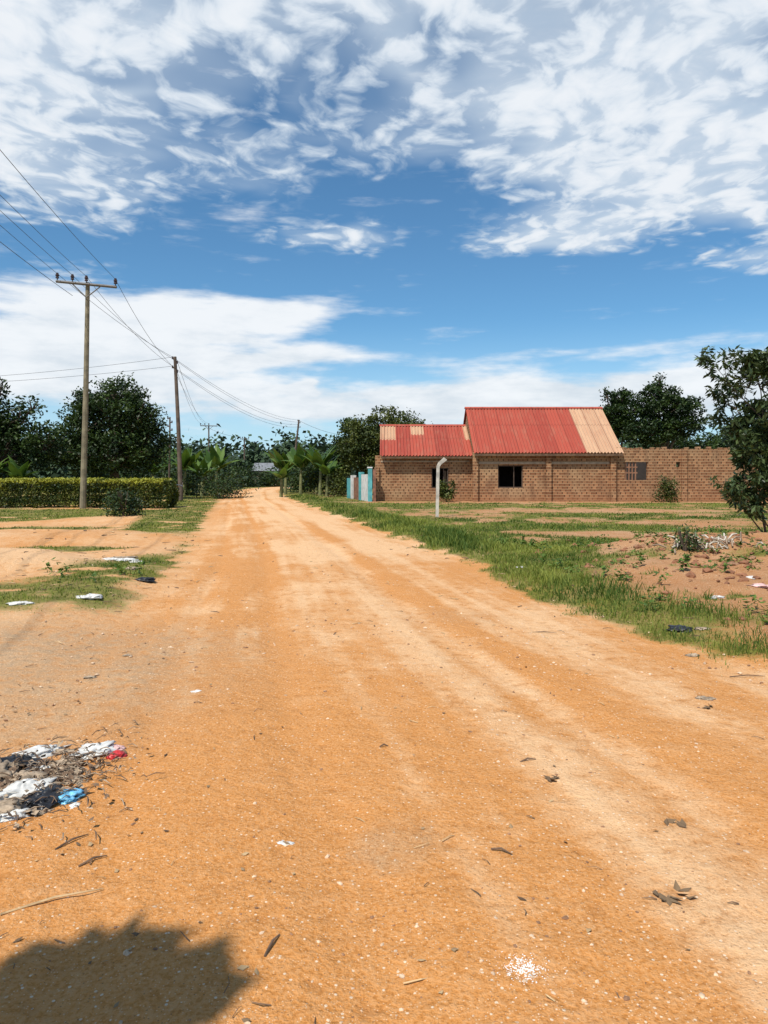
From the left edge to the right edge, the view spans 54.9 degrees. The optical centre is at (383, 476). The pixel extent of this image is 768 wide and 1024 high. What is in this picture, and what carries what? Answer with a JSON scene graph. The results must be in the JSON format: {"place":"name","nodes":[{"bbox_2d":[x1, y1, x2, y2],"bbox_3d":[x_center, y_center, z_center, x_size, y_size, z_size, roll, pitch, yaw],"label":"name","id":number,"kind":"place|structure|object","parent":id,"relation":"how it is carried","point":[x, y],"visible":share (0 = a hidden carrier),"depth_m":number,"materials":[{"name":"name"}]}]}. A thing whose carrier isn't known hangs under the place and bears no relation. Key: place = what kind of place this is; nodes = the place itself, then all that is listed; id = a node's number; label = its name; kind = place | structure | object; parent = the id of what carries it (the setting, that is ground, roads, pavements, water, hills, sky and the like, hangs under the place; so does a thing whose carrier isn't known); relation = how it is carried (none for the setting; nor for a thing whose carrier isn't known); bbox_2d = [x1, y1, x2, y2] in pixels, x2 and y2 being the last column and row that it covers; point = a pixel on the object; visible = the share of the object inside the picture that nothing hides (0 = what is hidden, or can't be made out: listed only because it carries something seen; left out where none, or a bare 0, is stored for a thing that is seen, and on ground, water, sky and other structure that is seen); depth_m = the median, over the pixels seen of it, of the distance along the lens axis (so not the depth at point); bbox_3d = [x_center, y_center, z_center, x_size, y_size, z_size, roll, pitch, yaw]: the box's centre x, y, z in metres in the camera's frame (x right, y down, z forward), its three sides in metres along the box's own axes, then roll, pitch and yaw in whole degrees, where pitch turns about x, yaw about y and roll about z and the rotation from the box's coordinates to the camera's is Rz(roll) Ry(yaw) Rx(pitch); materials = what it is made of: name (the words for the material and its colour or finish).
{"place":"outdoors","nodes":[
{"label":"outdoors","id":0,"kind":"place"},
{"bbox_2d":[0,487,767,1023],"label":"dirt road","id":1,"kind":"structure","parent":0,"point":[180,855],"depth_m":3.36,"materials":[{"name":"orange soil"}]},
{"bbox_2d":[0,717,159,839],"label":"litter pile","id":2,"kind":"object","parent":1,"relation":"on","point":[23,790],"visible":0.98,"depth_m":3.83,"materials":[{"name":"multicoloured plastic"}]},
{"bbox_2d":[12,559,750,1021],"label":"fallen leaves","id":3,"kind":"object","parent":1,"relation":"on","point":[660,895],"visible":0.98,"depth_m":2.75,"materials":[{"name":"brown plant"}]},
{"bbox_2d":[0,529,763,1023],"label":"dry twigs","id":4,"kind":"object","parent":1,"relation":"on","point":[254,739],"visible":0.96,"depth_m":3.18,"materials":[{"name":"wood"}]},
{"bbox_2d":[486,941,576,998],"bbox_3d":[0.434,1.538,2.316,0.249,0.011,0.265,0,0,39],"label":"white chalk spill","id":5,"kind":"object","parent":1,"relation":"on","point":[523,967],"visible":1,"depth_m":2.31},
{"bbox_2d":[0,487,767,772],"bbox_3d":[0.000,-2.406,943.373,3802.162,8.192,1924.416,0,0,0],"label":"ground","id":6,"kind":"structure","parent":0,"point":[27,645],"depth_m":10.05,"materials":[{"name":"soil"}]},
{"bbox_2d":[0,457,19,472],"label":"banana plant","id":7,"kind":"object","parent":6,"relation":"on","point":[2,465],"visible":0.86,"depth_m":42.74,"materials":[{"name":"green plant"}]},
{"bbox_2d":[1,455,38,500],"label":"banana plant","id":8,"kind":"object","parent":6,"relation":"on","point":[15,471],"visible":0.72,"depth_m":42.74,"materials":[{"name":"green plant"}]},
{"bbox_2d":[0,377,71,477],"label":"jackfruit tree","id":9,"kind":"object","parent":6,"relation":"on","point":[32,448],"visible":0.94,"depth_m":45.17,"materials":[{"name":"green plant"}]},
{"bbox_2d":[55,273,116,508],"bbox_3d":[-14.500,-4.037,36.138,3.032,11.794,0.418,0,0,0],"label":"utility pole","id":10,"kind":"object","parent":6,"relation":"on","point":[83,479],"visible":0.96,"depth_m":36.09,"materials":[{"name":"brown wood"}]},
{"bbox_2d":[0,150,333,436],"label":"power line","id":11,"kind":"object","parent":10,"relation":"attached to","point":[113,318],"visible":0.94,"depth_m":41.95,"materials":[{"name":"black metal"}]},
{"bbox_2d":[0,476,179,508],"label":"clipped hedge","id":12,"kind":"object","parent":6,"relation":"on","point":[172,492],"visible":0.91,"depth_m":36.92,"materials":[{"name":"green plant"}]},
{"bbox_2d":[39,371,176,496],"bbox_3d":[-18.968,-2.821,50.560,9.715,8.983,7.097,0,0,0],"label":"mango tree","id":13,"kind":"object","parent":6,"relation":"on","point":[130,428],"visible":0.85,"depth_m":49.78,"materials":[{"name":"green plant"}]},
{"bbox_2d":[99,486,148,516],"bbox_3d":[-9.567,0.918,27.343,1.649,1.166,1.884,0,0,44],"label":"bush","id":14,"kind":"object","parent":6,"relation":"on","point":[134,504],"visible":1,"depth_m":27.25,"materials":[{"name":"green plant"}]},
{"bbox_2d":[109,456,199,494],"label":"bush","id":15,"kind":"object","parent":6,"relation":"on","point":[133,475],"visible":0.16,"depth_m":65.23,"materials":[{"name":"green plant"}]},
{"bbox_2d":[141,461,167,494],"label":"banana plant","id":16,"kind":"object","parent":6,"relation":"on","point":[157,470],"visible":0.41,"depth_m":61.81,"materials":[{"name":"green plant"}]},
{"bbox_2d":[157,449,176,476],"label":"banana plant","id":17,"kind":"object","parent":6,"relation":"on","point":[167,464],"visible":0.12,"depth_m":72.04,"materials":[{"name":"green plant"}]},
{"bbox_2d":[167,417,172,477],"bbox_3d":[-16.500,-1.372,57.000,0.407,6.495,0.171,0,0,0],"label":"utility pole","id":18,"kind":"object","parent":6,"relation":"on","point":[170,430],"visible":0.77,"depth_m":56.94,"materials":[{"name":"brown wood"}]},
{"bbox_2d":[172,356,182,500],"bbox_3d":[-13.672,-3.047,49.000,0.763,9.846,0.304,0,0,0],"label":"utility pole","id":19,"kind":"object","parent":6,"relation":"on","point":[179,456],"visible":0.91,"depth_m":48.90,"materials":[{"name":"brown wood"}]},
{"bbox_2d":[167,447,192,459],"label":"banana plant","id":20,"kind":"object","parent":6,"relation":"on","point":[175,453],"visible":0.09,"depth_m":85.02,"materials":[{"name":"green plant"}]},
{"bbox_2d":[151,451,219,495],"bbox_3d":[-16.773,-0.264,61.999,5.991,3.877,7.056,0,0,19],"label":"bush","id":21,"kind":"object","parent":6,"relation":"on","point":[188,477],"visible":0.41,"depth_m":61.51,"materials":[{"name":"green plant"}]},
{"bbox_2d":[162,447,214,494],"bbox_3d":[-16.205,-0.413,59.878,4.386,4.155,3.507,0,0,0],"label":"banana plant","id":22,"kind":"object","parent":6,"relation":"on","point":[188,459],"visible":0.68,"depth_m":59.73,"materials":[{"name":"green plant"}]},
{"bbox_2d":[172,450,207,492],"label":"banana plant","id":23,"kind":"object","parent":6,"relation":"on","point":[201,455],"visible":0.09,"depth_m":69.43,"materials":[{"name":"green plant"}]},
{"bbox_2d":[187,458,218,496],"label":"banana plant","id":24,"kind":"object","parent":6,"relation":"on","point":[203,464],"visible":0.74,"depth_m":57.78,"materials":[{"name":"green plant"}]},
{"bbox_2d":[200,423,213,451],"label":"utility pole","id":25,"kind":"object","parent":6,"relation":"on","point":[208,425],"visible":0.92,"depth_m":118.89,"materials":[{"name":"brown wood"}]},
{"bbox_2d":[193,443,238,492],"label":"banana plant","id":26,"kind":"object","parent":6,"relation":"on","point":[215,455],"visible":0.88,"depth_m":65.87,"materials":[{"name":"green plant"}]},
{"bbox_2d":[184,458,258,498],"bbox_3d":[-12.199,0.131,55.052,5.402,3.142,5.464,0,0,-32],"label":"bush","id":27,"kind":"object","parent":6,"relation":"on","point":[226,490],"visible":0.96,"depth_m":54.67,"materials":[{"name":"green plant"}]},
{"bbox_2d":[221,459,269,486],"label":"bush","id":28,"kind":"object","parent":6,"relation":"on","point":[243,471],"visible":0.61,"depth_m":111.16,"materials":[{"name":"green plant"}]},
{"bbox_2d":[252,463,280,484],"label":"distant house","id":29,"kind":"structure","parent":6,"relation":"on","point":[266,465],"depth_m":127.23,"materials":[{"name":"metal"}]},
{"bbox_2d":[250,462,287,486],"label":"bush","id":30,"kind":"object","parent":6,"relation":"on","point":[267,478],"visible":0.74,"depth_m":116.36,"materials":[{"name":"green plant"}]},
{"bbox_2d":[265,448,290,492],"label":"banana plant","id":31,"kind":"object","parent":6,"relation":"on","point":[270,454],"visible":0.19,"depth_m":73.84,"materials":[{"name":"green plant"}]},
{"bbox_2d":[263,462,298,496],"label":"banana plant","id":32,"kind":"object","parent":6,"relation":"on","point":[283,473],"visible":0.95,"depth_m":57.39,"materials":[{"name":"green plant"}]},
{"bbox_2d":[269,448,294,494],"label":"banana plant","id":33,"kind":"object","parent":6,"relation":"on","point":[278,459],"visible":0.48,"depth_m":65.81,"materials":[{"name":"green plant"}]},
{"bbox_2d":[274,448,314,490],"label":"bush","id":34,"kind":"object","parent":6,"relation":"on","point":[293,469],"visible":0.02,"depth_m":82.66,"materials":[{"name":"green plant"}]},
{"bbox_2d":[295,420,299,449],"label":"utility pole","id":35,"kind":"object","parent":6,"relation":"on","point":[298,427],"visible":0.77,"depth_m":99.90,"materials":[{"name":"brown wood"}]},
{"bbox_2d":[281,443,319,494],"bbox_3d":[-6.958,-0.653,62.158,3.440,4.541,3.248,0,0,0],"label":"banana plant","id":36,"kind":"object","parent":6,"relation":"on","point":[299,460],"visible":0.79,"depth_m":61.78,"materials":[{"name":"green plant"}]},
{"bbox_2d":[283,454,335,492],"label":"bush","id":37,"kind":"object","parent":6,"relation":"on","point":[295,481],"visible":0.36,"depth_m":71.00,"materials":[{"name":"green plant"}]},
{"bbox_2d":[297,443,334,493],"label":"banana plant","id":38,"kind":"object","parent":6,"relation":"on","point":[317,453],"visible":0.2,"depth_m":65.89,"materials":[{"name":"green plant"}]},
{"bbox_2d":[302,445,339,494],"bbox_3d":[-5.060,-0.547,60.087,3.472,4.340,3.112,0,0,-36],"label":"banana plant","id":39,"kind":"object","parent":6,"relation":"on","point":[314,457],"visible":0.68,"depth_m":59.88,"materials":[{"name":"green plant"}]},
{"bbox_2d":[302,452,342,494],"bbox_3d":[-5.334,-0.224,64.093,4.240,3.725,4.519,0,0,-41],"label":"bush","id":40,"kind":"object","parent":6,"relation":"on","point":[314,472],"visible":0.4,"depth_m":63.30,"materials":[{"name":"green plant"}]},
{"bbox_2d":[314,459,342,496],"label":"banana plant","id":41,"kind":"object","parent":6,"relation":"on","point":[325,470],"visible":0.98,"depth_m":56.89,"materials":[{"name":"green plant"}]},
{"bbox_2d":[313,461,350,496],"bbox_3d":[-3.371,0.201,56.920,3.484,2.805,3.764,0,0,-32],"label":"bush","id":42,"kind":"object","parent":6,"relation":"on","point":[339,486],"visible":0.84,"depth_m":56.51,"materials":[{"name":"green plant"}]},
{"bbox_2d":[322,417,356,494],"bbox_3d":[-3.596,-1.748,62.925,3.796,6.800,2.730,0,0,0],"label":"young tree","id":43,"kind":"object","parent":6,"relation":"on","point":[337,438],"visible":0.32,"depth_m":62.57,"materials":[{"name":"green plant"}]},
{"bbox_2d":[347,467,375,501],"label":"painted gate wall","id":44,"kind":"structure","parent":6,"relation":"on","point":[359,487],"depth_m":46.97,"materials":[{"name":"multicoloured paint"}]},
{"bbox_2d":[0,422,725,492],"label":"distant tree line","id":45,"kind":"object","parent":6,"relation":"on","point":[255,453],"visible":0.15,"depth_m":143.71,"materials":[{"name":"green plant"}]},
{"bbox_2d":[334,404,432,473],"bbox_3d":[0.102,-2.189,61.221,8.510,7.644,7.134,0,0,0],"label":"round crowned tree","id":46,"kind":"object","parent":6,"relation":"on","point":[362,443],"visible":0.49,"depth_m":59.83,"materials":[{"name":"green plant"}]},
{"bbox_2d":[0,493,767,667],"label":"grass","id":47,"kind":"structure","parent":6,"relation":"on","point":[455,537],"depth_m":15.00,"materials":[{"name":"green plant"}]},
{"bbox_2d":[6,556,767,844],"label":"scattered litter","id":48,"kind":"object","parent":6,"relation":"on","point":[90,596],"visible":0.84,"depth_m":8.95,"materials":[{"name":"white plastic"}]},
{"bbox_2d":[41,522,767,622],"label":"roadside weeds","id":49,"kind":"object","parent":6,"relation":"on","point":[683,562],"visible":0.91,"depth_m":11.97,"materials":[{"name":"green plant"}]},
{"bbox_2d":[436,458,446,516],"bbox_3d":[2.160,0.546,27.900,0.435,2.560,0.115,0,0,0],"label":"bent concrete fence post","id":50,"kind":"object","parent":6,"relation":"on","point":[441,461],"visible":0.89,"depth_m":27.84,"materials":[{"name":"grey concrete"}]},
{"bbox_2d":[435,471,457,501],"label":"bush","id":51,"kind":"object","parent":6,"relation":"on","point":[445,491],"visible":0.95,"depth_m":44.41,"materials":[{"name":"green plant"}]},
{"bbox_2d":[374,416,615,501],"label":"walls","id":52,"kind":"structure","parent":6,"relation":"on","point":[476,481],"depth_m":45.30,"materials":[{"name":"brick"}]},
{"bbox_2d":[380,426,472,455],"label":"wing roof","id":53,"kind":"structure","parent":52,"relation":"attached to","point":[424,440],"depth_m":47.24,"materials":[{"name":"red metal"}]},
{"bbox_2d":[380,407,602,425],"bbox_3d":[7.150,-4.030,49.500,14.900,1.300,0.440,0,0,0],"label":"ridge cap","id":54,"kind":"object","parent":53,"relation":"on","point":[472,407],"visible":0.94,"depth_m":49.41,"materials":[{"name":"red metal"}]},
{"bbox_2d":[432,465,522,487],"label":"window frames","id":55,"kind":"structure","parent":52,"relation":"attached to","point":[498,476],"depth_m":45.36,"materials":[{"name":"black metal"}]},
{"bbox_2d":[432,466,520,486],"bbox_3d":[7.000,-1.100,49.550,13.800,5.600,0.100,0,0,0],"label":"window","id":56,"kind":"structure","parent":55,"relation":"in","point":[505,476],"depth_m":49.50,"materials":[{"name":"black glass"}]},
{"bbox_2d":[381,461,608,463],"bbox_3d":[6.800,-0.890,45.580,14.000,0.220,0.635,0,0,0],"label":"lintel band","id":57,"kind":"object","parent":52,"relation":"attached to","point":[513,462],"visible":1,"depth_m":45.26,"materials":[{"name":"concrete"}]},
{"bbox_2d":[381,452,622,457],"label":"rafters","id":58,"kind":"object","parent":52,"relation":"on","point":[556,454],"visible":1,"depth_m":44.87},
{"bbox_2d":[463,408,623,452],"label":"roof","id":59,"kind":"structure","parent":52,"relation":"on","point":[540,430],"depth_m":46.98,"materials":[{"name":"red metal"}]},
{"bbox_2d":[599,386,641,446],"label":"umbrella tree","id":60,"kind":"object","parent":6,"relation":"on","point":[616,417],"visible":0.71,"depth_m":66.30,"materials":[{"name":"green plant"}]},
{"bbox_2d":[626,462,645,479],"bbox_3d":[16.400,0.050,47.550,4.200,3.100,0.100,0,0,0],"label":"window","id":61,"kind":"structure","parent":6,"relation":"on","point":[641,471],"depth_m":47.50,"materials":[{"name":"grey metal"}]},
{"bbox_2d":[535,530,767,620],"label":"soil clods","id":62,"kind":"object","parent":6,"relation":"on","point":[691,574],"visible":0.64,"depth_m":12.07,"materials":[{"name":"brown soil"}]},
{"bbox_2d":[619,372,714,448],"bbox_3d":[24.787,-3.794,65.000,8.358,10.856,4.734,0,0,0],"label":"umbrella tree","id":63,"kind":"object","parent":6,"relation":"on","point":[667,426],"visible":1,"depth_m":64.14,"materials":[{"name":"green plant"}]},
{"bbox_2d":[651,475,682,501],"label":"bush","id":64,"kind":"object","parent":6,"relation":"on","point":[666,487],"visible":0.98,"depth_m":43.92,"materials":[{"name":"green plant"}]},
{"bbox_2d":[670,523,707,552],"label":"bush","id":65,"kind":"object","parent":6,"relation":"on","point":[687,539],"visible":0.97,"depth_m":12.98,"materials":[{"name":"green plant"}]},
{"bbox_2d":[616,447,766,501],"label":"wall bricks","id":66,"kind":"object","parent":6,"relation":"on","point":[695,470],"depth_m":45.32,"materials":[{"name":"brick"}]},
{"bbox_2d":[625,462,636,479],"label":"vent blocks","id":67,"kind":"structure","parent":66,"relation":"on","point":[631,467],"depth_m":45.38,"materials":[{"name":"concrete"}]},
{"bbox_2d":[637,425,749,466],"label":"distant garden tree","id":68,"kind":"object","parent":6,"relation":"on","point":[713,440],"visible":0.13,"depth_m":79.04,"materials":[{"name":"green plant"}]},
{"bbox_2d":[652,531,764,553],"bbox_3d":[5.803,1.176,13.221,1.904,0.331,1.073,0,0,0],"label":"uprooted stick pile","id":69,"kind":"object","parent":6,"relation":"on","point":[720,538],"visible":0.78,"depth_m":13.20,"materials":[{"name":"grey wood"}]},
{"bbox_2d":[694,345,767,531],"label":"avocado tree","id":70,"kind":"object","parent":6,"relation":"on","point":[749,447],"visible":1,"depth_m":15.55,"materials":[{"name":"green plant"}]},
{"bbox_2d":[0,0,767,454],"label":"sky","id":71,"kind":"structure","parent":0,"point":[326,212],"materials":[{"name":"blue"}]}
]}

